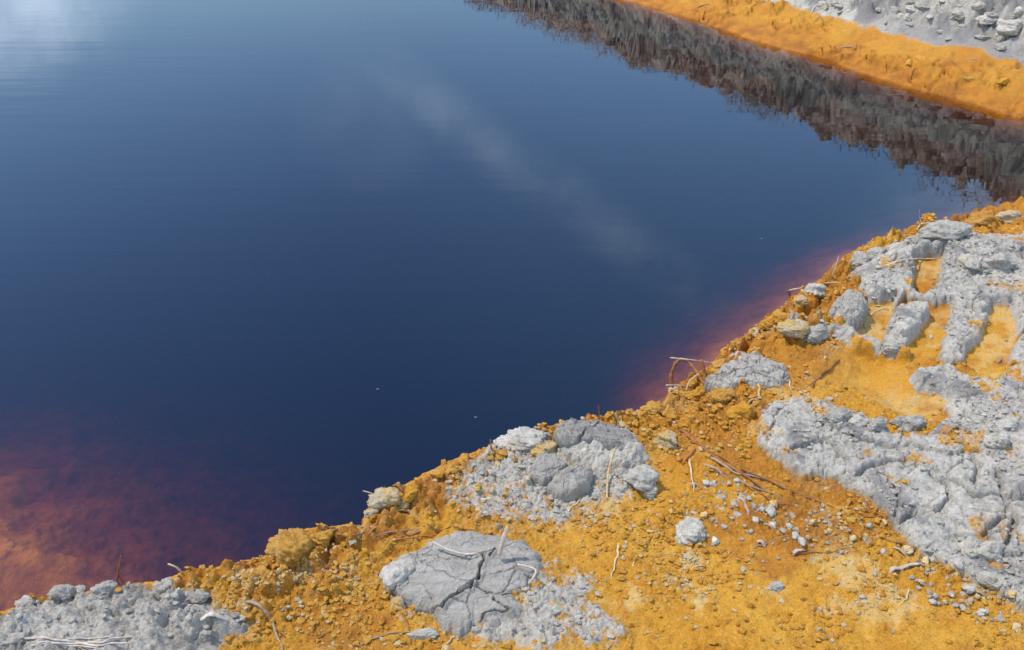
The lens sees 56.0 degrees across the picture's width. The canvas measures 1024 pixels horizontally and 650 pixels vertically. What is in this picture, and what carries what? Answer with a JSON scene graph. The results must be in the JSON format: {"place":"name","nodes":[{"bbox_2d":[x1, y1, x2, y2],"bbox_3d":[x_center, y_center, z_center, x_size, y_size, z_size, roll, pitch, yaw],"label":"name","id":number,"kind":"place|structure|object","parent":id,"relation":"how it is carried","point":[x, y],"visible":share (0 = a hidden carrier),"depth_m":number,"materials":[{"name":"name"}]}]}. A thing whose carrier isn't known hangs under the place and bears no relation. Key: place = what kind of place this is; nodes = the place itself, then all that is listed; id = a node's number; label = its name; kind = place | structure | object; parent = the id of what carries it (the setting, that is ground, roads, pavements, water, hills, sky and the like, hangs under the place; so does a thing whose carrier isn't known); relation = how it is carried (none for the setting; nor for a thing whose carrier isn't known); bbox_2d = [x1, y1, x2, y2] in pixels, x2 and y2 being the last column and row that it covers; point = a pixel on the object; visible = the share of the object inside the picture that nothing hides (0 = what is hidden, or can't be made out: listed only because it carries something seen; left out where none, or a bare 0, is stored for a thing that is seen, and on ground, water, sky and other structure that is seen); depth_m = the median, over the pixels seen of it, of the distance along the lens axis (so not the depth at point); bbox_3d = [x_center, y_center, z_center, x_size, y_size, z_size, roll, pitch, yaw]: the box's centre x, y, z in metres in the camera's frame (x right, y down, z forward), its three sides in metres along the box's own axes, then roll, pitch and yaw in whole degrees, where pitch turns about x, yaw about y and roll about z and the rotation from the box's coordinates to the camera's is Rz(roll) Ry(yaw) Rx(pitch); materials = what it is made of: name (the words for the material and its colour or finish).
{"place":"outdoors","nodes":[
{"label":"outdoors","id":0,"kind":"place"},
{"bbox_2d":[0,0,1023,649],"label":"ground","id":1,"kind":"structure","parent":0,"point":[268,268],"depth_m":4.01,"materials":[{"name":"soil"}]},
{"bbox_2d":[0,632,30,648],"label":"clay clod","id":2,"kind":"object","parent":1,"relation":"on","point":[14,638],"visible":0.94,"depth_m":1.86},
{"bbox_2d":[14,595,35,606],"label":"clay clod","id":3,"kind":"object","parent":1,"relation":"on","point":[24,600],"visible":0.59,"depth_m":1.97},
{"bbox_2d":[47,584,76,600],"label":"clay clod","id":4,"kind":"object","parent":1,"relation":"on","point":[62,592],"visible":1,"depth_m":1.98,"materials":[{"name":"soil"}]},
{"bbox_2d":[38,640,94,647],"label":"white root","id":5,"kind":"object","parent":1,"relation":"on","point":[68,645],"visible":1,"depth_m":1.86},
{"bbox_2d":[26,636,109,641],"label":"white root","id":6,"kind":"object","parent":1,"relation":"on","point":[81,638],"visible":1,"depth_m":1.88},
{"bbox_2d":[24,636,132,643],"bbox_3d":[-0.855,0.611,1.862,0.236,0.030,0.031,0,33,0],"label":"white root","id":7,"kind":"object","parent":1,"relation":"on","point":[60,640],"visible":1,"depth_m":1.86,"materials":[{"name":"wood"}]},
{"bbox_2d":[76,585,85,592],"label":"clay clod","id":8,"kind":"object","parent":1,"relation":"on","point":[80,588],"visible":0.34,"depth_m":2.19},
{"bbox_2d":[31,642,131,645],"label":"white root","id":9,"kind":"object","parent":1,"relation":"on","point":[64,643],"visible":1,"depth_m":1.85,"materials":[{"name":"wood"}]},
{"bbox_2d":[90,580,117,596],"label":"clay clod","id":10,"kind":"object","parent":1,"relation":"on","point":[107,588],"visible":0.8,"depth_m":1.99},
{"bbox_2d":[152,577,172,597],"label":"clay clod","id":11,"kind":"object","parent":1,"relation":"on","point":[163,586],"visible":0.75,"depth_m":2.01,"materials":[{"name":"soil"}]},
{"bbox_2d":[185,589,209,604],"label":"clay clod","id":12,"kind":"object","parent":1,"relation":"on","point":[198,596],"visible":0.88,"depth_m":1.98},
{"bbox_2d":[200,611,227,621],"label":"root","id":13,"kind":"object","parent":1,"relation":"on","point":[212,614],"visible":1,"depth_m":1.91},
{"bbox_2d":[256,565,270,577],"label":"edge clod","id":14,"kind":"object","parent":1,"relation":"on","point":[263,570],"visible":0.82,"depth_m":2.02,"materials":[{"name":"soil"}]},
{"bbox_2d":[246,600,282,649],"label":"twig","id":15,"kind":"object","parent":1,"relation":"on","point":[262,608],"visible":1,"depth_m":1.95,"materials":[{"name":"wood"}]},
{"bbox_2d":[264,528,316,568],"bbox_3d":[-0.477,0.479,2.075,0.108,0.095,0.090,0,33,0],"label":"clay clod","id":16,"kind":"object","parent":1,"relation":"on","point":[289,548],"visible":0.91,"depth_m":2.05,"materials":[{"name":"soil"}]},
{"bbox_2d":[309,529,334,546],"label":"clay clod","id":17,"kind":"object","parent":1,"relation":"on","point":[322,538],"visible":0.95,"depth_m":2.09,"materials":[{"name":"soil"}]},
{"bbox_2d":[364,508,380,517],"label":"edge clod","id":18,"kind":"object","parent":1,"relation":"on","point":[368,513],"visible":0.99,"depth_m":2.19,"materials":[{"name":"beige soil"}]},
{"bbox_2d":[367,487,400,512],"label":"clay clod","id":19,"kind":"object","parent":1,"relation":"on","point":[381,498],"visible":0.94,"depth_m":2.21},
{"bbox_2d":[389,596,406,611],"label":"clay clod","id":20,"kind":"object","parent":1,"relation":"on","point":[395,603],"visible":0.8,"depth_m":1.98,"materials":[{"name":"soil"}]},
{"bbox_2d":[358,631,439,646],"bbox_3d":[-0.224,0.627,1.931,0.166,0.010,0.031,-2,33,-3],"label":"twig","id":21,"kind":"object","parent":1,"relation":"on","point":[373,638],"visible":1,"depth_m":1.93,"materials":[{"name":"wood"}]},
{"bbox_2d":[400,484,419,503],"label":"clay clod","id":22,"kind":"object","parent":1,"relation":"on","point":[411,492],"visible":0.96,"depth_m":2.22,"materials":[{"name":"soil"}]},
{"bbox_2d":[407,627,438,639],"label":"clay clod","id":23,"kind":"object","parent":1,"relation":"on","point":[425,633],"visible":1,"depth_m":1.93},
{"bbox_2d":[380,526,473,536],"bbox_3d":[-0.190,0.463,2.163,0.213,0.016,0.014,-3,33,-5],"label":"twig","id":24,"kind":"object","parent":1,"relation":"on","point":[383,535],"visible":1,"depth_m":2.16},
{"bbox_2d":[428,469,443,478],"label":"edge clod","id":25,"kind":"object","parent":1,"relation":"on","point":[438,474],"visible":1,"depth_m":2.32,"materials":[{"name":"soil"}]},
{"bbox_2d":[379,530,543,639],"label":"clay slab","id":26,"kind":"structure","parent":1,"relation":"on","point":[455,591],"depth_m":2.00,"materials":[{"name":"soil"}]},
{"bbox_2d":[432,541,476,554],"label":"white root","id":27,"kind":"object","parent":26,"relation":"on","point":[443,547],"visible":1,"depth_m":2.05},
{"bbox_2d":[497,526,508,555],"bbox_3d":[-0.019,0.456,2.033,0.013,0.061,0.035,20,38,28],"label":"stick","id":28,"kind":"object","parent":26,"relation":"on","point":[502,541],"visible":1,"depth_m":2.03,"materials":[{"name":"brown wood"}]},
{"bbox_2d":[517,563,536,583],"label":"white root","id":29,"kind":"object","parent":26,"relation":"on","point":[527,566],"visible":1,"depth_m":2.01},
{"bbox_2d":[458,453,468,464],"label":"edge clod","id":30,"kind":"object","parent":1,"relation":"on","point":[463,457],"visible":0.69,"depth_m":2.37,"materials":[{"name":"soil"}]},
{"bbox_2d":[498,448,512,457],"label":"edge clod","id":31,"kind":"object","parent":1,"relation":"on","point":[503,452],"visible":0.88,"depth_m":2.37,"materials":[{"name":"soil"}]},
{"bbox_2d":[2,216,1023,646],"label":"grey crumbs","id":32,"kind":"object","parent":1,"relation":"on","point":[476,628],"visible":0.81,"depth_m":2.29,"materials":[{"name":"stone"}]},
{"bbox_2d":[4,216,1022,649],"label":"tan crumbs","id":33,"kind":"object","parent":1,"relation":"on","point":[520,598],"visible":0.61,"depth_m":2.08,"materials":[{"name":"soil"}]},
{"bbox_2d":[495,426,546,452],"bbox_3d":[0.024,0.293,2.415,0.137,0.063,0.080,-6,34,-10],"label":"clay clod","id":34,"kind":"object","parent":1,"relation":"on","point":[524,438],"visible":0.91,"depth_m":2.40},
{"bbox_2d":[31,213,1023,649],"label":"ochre crumbs","id":35,"kind":"object","parent":1,"relation":"on","point":[623,571],"visible":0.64,"depth_m":2.07,"materials":[{"name":"soil"}]},
{"bbox_2d":[530,441,557,455],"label":"clay clod","id":36,"kind":"object","parent":1,"relation":"on","point":[549,447],"visible":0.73,"depth_m":2.38,"materials":[{"name":"soil"}]},
{"bbox_2d":[528,453,568,486],"bbox_3d":[0.084,0.353,2.327,0.079,0.060,0.098,20,38,27],"label":"flat stone","id":37,"kind":"object","parent":1,"relation":"on","point":[545,469],"visible":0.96,"depth_m":2.31,"materials":[{"name":"stone"}]},
{"bbox_2d":[547,464,592,501],"bbox_3d":[0.143,0.378,2.283,0.122,0.078,0.081,-21,39,-29],"label":"flat stone","id":38,"kind":"object","parent":1,"relation":"on","point":[574,482],"visible":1,"depth_m":2.26,"materials":[{"name":"stone"}]},
{"bbox_2d":[553,417,649,471],"bbox_3d":[0.223,0.319,2.396,0.239,0.142,0.169,0,33,0],"label":"layered rock","id":39,"kind":"object","parent":1,"relation":"on","point":[586,443],"visible":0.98,"depth_m":2.35,"materials":[{"name":"grey stone"}]},
{"bbox_2d":[606,447,616,498],"bbox_3d":[0.231,0.349,2.277,0.013,0.076,0.107,8,34,12],"label":"stalk","id":40,"kind":"object","parent":1,"relation":"on","point":[607,480],"visible":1,"depth_m":2.28,"materials":[{"name":"plant"}]},
{"bbox_2d":[611,543,619,577],"bbox_3d":[0.227,0.514,2.099,0.010,0.013,0.108,7,34,11],"label":"stalk","id":41,"kind":"object","parent":1,"relation":"on","point":[617,551],"visible":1,"depth_m":2.10,"materials":[{"name":"plant"}]},
{"bbox_2d":[614,467,628,481],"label":"clay clod","id":42,"kind":"object","parent":1,"relation":"on","point":[619,472],"visible":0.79,"depth_m":2.29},
{"bbox_2d":[622,464,659,492],"bbox_3d":[0.306,0.363,2.284,0.080,0.068,0.088,23,39,31],"label":"clay clod","id":43,"kind":"object","parent":1,"relation":"on","point":[642,477],"visible":0.98,"depth_m":2.26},
{"bbox_2d":[636,410,647,421],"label":"edge clod","id":44,"kind":"object","parent":1,"relation":"on","point":[641,415],"visible":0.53,"depth_m":2.56,"materials":[{"name":"soil"}]},
{"bbox_2d":[643,486,657,500],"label":"clay clod","id":45,"kind":"object","parent":1,"relation":"on","point":[650,494],"visible":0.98,"depth_m":2.25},
{"bbox_2d":[639,400,665,415],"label":"clay clod","id":46,"kind":"object","parent":1,"relation":"on","point":[651,407],"visible":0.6,"depth_m":2.59,"materials":[{"name":"soil"}]},
{"bbox_2d":[652,429,677,449],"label":"clay clod","id":47,"kind":"object","parent":1,"relation":"on","point":[667,438],"visible":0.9,"depth_m":2.40,"materials":[{"name":"soil"}]},
{"bbox_2d":[662,404,676,416],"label":"edge clod","id":48,"kind":"object","parent":1,"relation":"on","point":[669,409],"visible":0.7,"depth_m":2.53,"materials":[{"name":"soil"}]},
{"bbox_2d":[668,386,678,393],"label":"edge clod","id":49,"kind":"object","parent":1,"relation":"on","point":[673,390],"visible":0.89,"depth_m":2.75,"materials":[{"name":"beige soil"}]},
{"bbox_2d":[669,357,703,387],"bbox_3d":[0.505,0.149,2.741,0.112,0.092,0.060,19,38,27],"label":"arched root","id":50,"kind":"object","parent":49,"relation":"on","point":[675,364],"visible":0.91,"depth_m":2.75,"materials":[{"name":"wood"}]},
{"bbox_2d":[682,447,695,465],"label":"brown root","id":51,"kind":"object","parent":1,"relation":"on","point":[692,450],"visible":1,"depth_m":2.36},
{"bbox_2d":[674,516,707,544],"bbox_3d":[0.401,0.468,2.166,0.076,0.054,0.075,0,33,0],"label":"clay clod","id":52,"kind":"object","parent":1,"relation":"on","point":[690,529],"visible":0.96,"depth_m":2.15,"materials":[{"name":"soil"}]},
{"bbox_2d":[685,386,705,401],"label":"clay clod","id":53,"kind":"object","parent":1,"relation":"on","point":[697,393],"visible":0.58,"depth_m":2.63,"materials":[{"name":"soil"}]},
{"bbox_2d":[700,359,706,380],"bbox_3d":[0.533,0.130,2.664,0.013,0.063,0.043,-11,35,-17],"label":"root stump","id":54,"kind":"object","parent":1,"relation":"on","point":[703,370],"visible":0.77,"depth_m":2.66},
{"bbox_2d":[711,359,723,367],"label":"edge clod","id":55,"kind":"object","parent":1,"relation":"on","point":[718,363],"visible":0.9,"depth_m":2.67,"materials":[{"name":"soil"}]},
{"bbox_2d":[707,387,735,404],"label":"clay clod","id":56,"kind":"object","parent":1,"relation":"on","point":[720,394],"visible":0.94,"depth_m":2.52,"materials":[{"name":"soil"}]},
{"bbox_2d":[679,429,766,492],"bbox_3d":[0.509,0.331,2.348,0.026,0.023,0.300,-22,39,-30],"label":"brown root","id":57,"kind":"object","parent":1,"relation":"on","point":[687,434],"visible":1,"depth_m":2.35,"materials":[{"name":"wood"}]},
{"bbox_2d":[726,400,756,422],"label":"clay clod","id":58,"kind":"object","parent":1,"relation":"on","point":[746,411],"visible":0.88,"depth_m":2.48,"materials":[{"name":"soil"}]},
{"bbox_2d":[702,462,783,500],"bbox_3d":[0.546,0.373,2.291,0.211,0.017,0.016,22,39,30],"label":"brown root","id":59,"kind":"object","parent":1,"relation":"on","point":[717,469],"visible":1,"depth_m":2.28,"materials":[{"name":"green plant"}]},
{"bbox_2d":[704,351,789,392],"bbox_3d":[0.645,0.146,2.663,0.243,0.115,0.162,0,33,0],"label":"rock","id":60,"kind":"object","parent":1,"relation":"on","point":[754,368],"visible":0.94,"depth_m":2.62,"materials":[{"name":"grey stone"}]},
{"bbox_2d":[708,456,785,487],"bbox_3d":[0.567,0.362,2.304,0.219,0.023,0.028,18,37,26],"label":"brown root","id":61,"kind":"object","parent":1,"relation":"on","point":[723,464],"visible":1,"depth_m":2.31,"materials":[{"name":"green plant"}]},
{"bbox_2d":[714,470,792,506],"bbox_3d":[0.562,0.389,2.269,0.202,0.021,0.032,21,38,29],"label":"brown root","id":62,"kind":"object","parent":1,"relation":"on","point":[716,471],"visible":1,"depth_m":2.26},
{"bbox_2d":[759,314,774,330],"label":"clay clod","id":63,"kind":"object","parent":1,"relation":"on","point":[767,323],"visible":0.66,"depth_m":2.93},
{"bbox_2d":[765,505,775,517],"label":"pebble","id":64,"kind":"object","parent":1,"relation":"on","point":[770,510],"visible":1,"depth_m":2.19,"materials":[{"name":"grey stone"}]},
{"bbox_2d":[767,581,784,591],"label":"clay clod","id":65,"kind":"object","parent":1,"relation":"on","point":[777,586],"visible":1,"depth_m":2.03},
{"bbox_2d":[777,312,790,321],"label":"edge clod","id":66,"kind":"object","parent":1,"relation":"on","point":[782,316],"visible":0.79,"depth_m":2.85,"materials":[{"name":"soil"}]},
{"bbox_2d":[698,448,882,517],"bbox_3d":[0.650,0.381,2.283,0.456,0.030,0.038,17,37,24],"label":"brown root","id":67,"kind":"object","parent":1,"relation":"on","point":[751,472],"visible":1,"depth_m":2.28,"materials":[{"name":"wood"}]},
{"bbox_2d":[776,318,809,338],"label":"rock","id":68,"kind":"object","parent":1,"relation":"on","point":[795,328],"visible":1,"depth_m":2.77,"materials":[{"name":"stone"}]},
{"bbox_2d":[793,295,808,307],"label":"clay clod","id":69,"kind":"object","parent":1,"relation":"on","point":[799,299],"visible":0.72,"depth_m":3.02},
{"bbox_2d":[797,536,805,545],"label":"pebble","id":70,"kind":"object","parent":1,"relation":"on","point":[801,541],"visible":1,"depth_m":2.13,"materials":[{"name":"grey stone"}]},
{"bbox_2d":[803,283,825,299],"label":"clay clod","id":71,"kind":"object","parent":1,"relation":"on","point":[818,290],"visible":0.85,"depth_m":3.04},
{"bbox_2d":[803,324,829,343],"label":"clay clod","id":72,"kind":"object","parent":1,"relation":"on","point":[818,333],"visible":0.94,"depth_m":2.79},
{"bbox_2d":[815,1,828,10],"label":"rock","id":73,"kind":"object","parent":1,"relation":"on","point":[822,5],"visible":1,"depth_m":5.74,"materials":[{"name":"grey stone"}]},
{"bbox_2d":[810,359,839,387],"bbox_3d":[0.868,0.132,2.677,0.017,0.024,0.201,23,40,31],"label":"brown root","id":74,"kind":"object","parent":1,"relation":"on","point":[820,375],"visible":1,"depth_m":2.67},
{"bbox_2d":[823,406,851,422],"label":"clay clod","id":75,"kind":"object","parent":1,"relation":"on","point":[835,414],"visible":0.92,"depth_m":2.44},
{"bbox_2d":[828,289,868,331],"bbox_3d":[1.022,-0.021,2.934,0.101,0.150,0.237,21,38,29],"label":"clay block","id":76,"kind":"object","parent":1,"relation":"on","point":[851,307],"depth_m":2.88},
{"bbox_2d":[847,414,868,426],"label":"clay clod","id":77,"kind":"object","parent":1,"relation":"on","point":[857,420],"visible":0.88,"depth_m":2.43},
{"bbox_2d":[849,250,869,268],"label":"clay clod","id":78,"kind":"object","parent":1,"relation":"on","point":[859,258],"visible":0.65,"depth_m":3.23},
{"bbox_2d":[867,416,886,431],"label":"clay clod","id":79,"kind":"object","parent":1,"relation":"on","point":[877,424],"visible":0.94,"depth_m":2.41,"materials":[{"name":"soil"}]},
{"bbox_2d":[866,246,887,256],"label":"clay clod","id":80,"kind":"object","parent":1,"relation":"on","point":[875,251],"visible":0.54,"depth_m":3.25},
{"bbox_2d":[881,339,905,355],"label":"clay clod","id":81,"kind":"object","parent":1,"relation":"on","point":[892,347],"visible":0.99,"depth_m":2.74,"materials":[{"name":"soil"}]},
{"bbox_2d":[888,415,904,426],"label":"clay clod","id":82,"kind":"object","parent":1,"relation":"on","point":[897,421],"visible":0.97,"depth_m":2.47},
{"bbox_2d":[888,562,920,573],"bbox_3d":[0.847,0.521,2.080,0.088,0.013,0.016,-10,34,-15],"label":"twig","id":83,"kind":"object","parent":1,"relation":"on","point":[893,568],"visible":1,"depth_m":2.08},
{"bbox_2d":[901,545,913,554],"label":"pebble","id":84,"kind":"object","parent":1,"relation":"on","point":[907,550],"visible":1,"depth_m":2.11,"materials":[{"name":"beige stone"}]},
{"bbox_2d":[881,258,935,266],"bbox_3d":[1.318,-0.214,3.174,0.239,0.048,0.035,-14,36,-21],"label":"straw","id":85,"kind":"object","parent":1,"relation":"on","point":[907,259],"visible":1,"depth_m":3.14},
{"bbox_2d":[904,5,915,12],"bbox_3d":[2.243,-1.776,5.417,0.053,0.046,0.076,-21,38,-28],"label":"rock fragment","id":86,"kind":"object","parent":1,"relation":"on","point":[910,8],"visible":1,"depth_m":5.40,"materials":[{"name":"white stone"}]},
{"bbox_2d":[897,415,927,431],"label":"clay clod","id":87,"kind":"object","parent":1,"relation":"on","point":[913,423],"visible":0.98,"depth_m":2.46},
{"bbox_2d":[913,1,929,9],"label":"rock","id":88,"kind":"object","parent":1,"relation":"on","point":[920,5],"visible":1,"depth_m":5.37,"materials":[{"name":"grey stone"}]},
{"bbox_2d":[917,219,973,240],"bbox_3d":[1.464,-0.308,3.252,0.204,0.091,0.095,-9,34,-13],"label":"clay block","id":89,"kind":"object","parent":1,"relation":"on","point":[946,229],"depth_m":3.22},
{"bbox_2d":[950,9,964,20],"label":"rock","id":90,"kind":"object","parent":1,"relation":"on","point":[958,14],"visible":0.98,"depth_m":5.21,"materials":[{"name":"grey stone"}]},
{"bbox_2d":[954,557,963,569],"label":"pebble","id":91,"kind":"object","parent":1,"relation":"on","point":[958,563],"visible":1,"depth_m":2.06,"materials":[{"name":"grey stone"}]},
{"bbox_2d":[961,584,975,593],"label":"pebble","id":92,"kind":"object","parent":1,"relation":"on","point":[968,588],"visible":1,"depth_m":2.02,"materials":[{"name":"grey stone"}]},
{"bbox_2d":[958,535,979,557],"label":"clay clod","id":93,"kind":"object","parent":1,"relation":"on","point":[969,545],"visible":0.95,"depth_m":2.09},
{"bbox_2d":[957,254,982,272],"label":"clay clod","id":94,"kind":"object","parent":1,"relation":"on","point":[974,263],"visible":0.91,"depth_m":3.06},
{"bbox_2d":[971,1,986,10],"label":"rock","id":95,"kind":"object","parent":1,"relation":"on","point":[977,6],"visible":1,"depth_m":5.16,"materials":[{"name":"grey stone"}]},
{"bbox_2d":[964,210,997,226],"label":"clay clod","id":96,"kind":"object","parent":1,"relation":"on","point":[983,218],"visible":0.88,"depth_m":3.60,"materials":[{"name":"soil"}]},
{"bbox_2d":[975,14,996,24],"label":"rock","id":97,"kind":"object","parent":1,"relation":"on","point":[984,19],"visible":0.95,"depth_m":5.09,"materials":[{"name":"white stone"}]},
{"bbox_2d":[975,571,1002,589],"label":"clay clod","id":98,"kind":"object","parent":1,"relation":"on","point":[985,578],"visible":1,"depth_m":2.03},
{"bbox_2d":[977,540,1003,561],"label":"clay clod","id":99,"kind":"object","parent":1,"relation":"on","point":[990,550],"visible":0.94,"depth_m":2.08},
{"bbox_2d":[984,12,998,17],"bbox_3d":[2.550,-1.645,5.115,0.080,0.042,0.078,0,33,0],"label":"rock fragment","id":100,"kind":"object","parent":1,"relation":"on","point":[992,15],"visible":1,"depth_m":5.09,"materials":[{"name":"grey stone"}]},
{"bbox_2d":[983,431,1010,448],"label":"clay clod","id":101,"kind":"object","parent":1,"relation":"on","point":[996,440],"visible":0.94,"depth_m":2.33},
{"bbox_2d":[981,252,1016,271],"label":"clay clod","id":102,"kind":"object","parent":1,"relation":"on","point":[1002,261],"visible":1,"depth_m":3.04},
{"bbox_2d":[993,33,1005,41],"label":"rock","id":103,"kind":"object","parent":1,"relation":"on","point":[998,37],"visible":1,"depth_m":5.04,"materials":[{"name":"white stone"}]},
{"bbox_2d":[997,77,1009,85],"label":"rock","id":104,"kind":"object","parent":1,"relation":"on","point":[1004,81],"visible":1,"depth_m":4.84,"materials":[{"name":"stone"}]},
{"bbox_2d":[995,418,1015,431],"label":"clay clod","id":105,"kind":"object","parent":1,"relation":"on","point":[1007,424],"visible":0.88,"depth_m":2.40,"materials":[{"name":"soil"}]},
{"bbox_2d":[995,19,1022,35],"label":"rock","id":106,"kind":"object","parent":1,"relation":"on","point":[1011,27],"visible":1,"depth_m":5.01,"materials":[{"name":"white stone"}]},
{"bbox_2d":[995,209,1022,224],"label":"clay clod","id":107,"kind":"object","parent":1,"relation":"on","point":[1009,216],"visible":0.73,"depth_m":3.65,"materials":[{"name":"soil"}]},
{"bbox_2d":[1012,622,1021,632],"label":"pebble","id":108,"kind":"object","parent":1,"relation":"on","point":[1016,627],"visible":1,"depth_m":1.95,"materials":[{"name":"beige stone"}]},
{"bbox_2d":[1012,6,1023,16],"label":"rock","id":109,"kind":"object","parent":1,"relation":"on","point":[1018,11],"visible":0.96,"depth_m":5.04,"materials":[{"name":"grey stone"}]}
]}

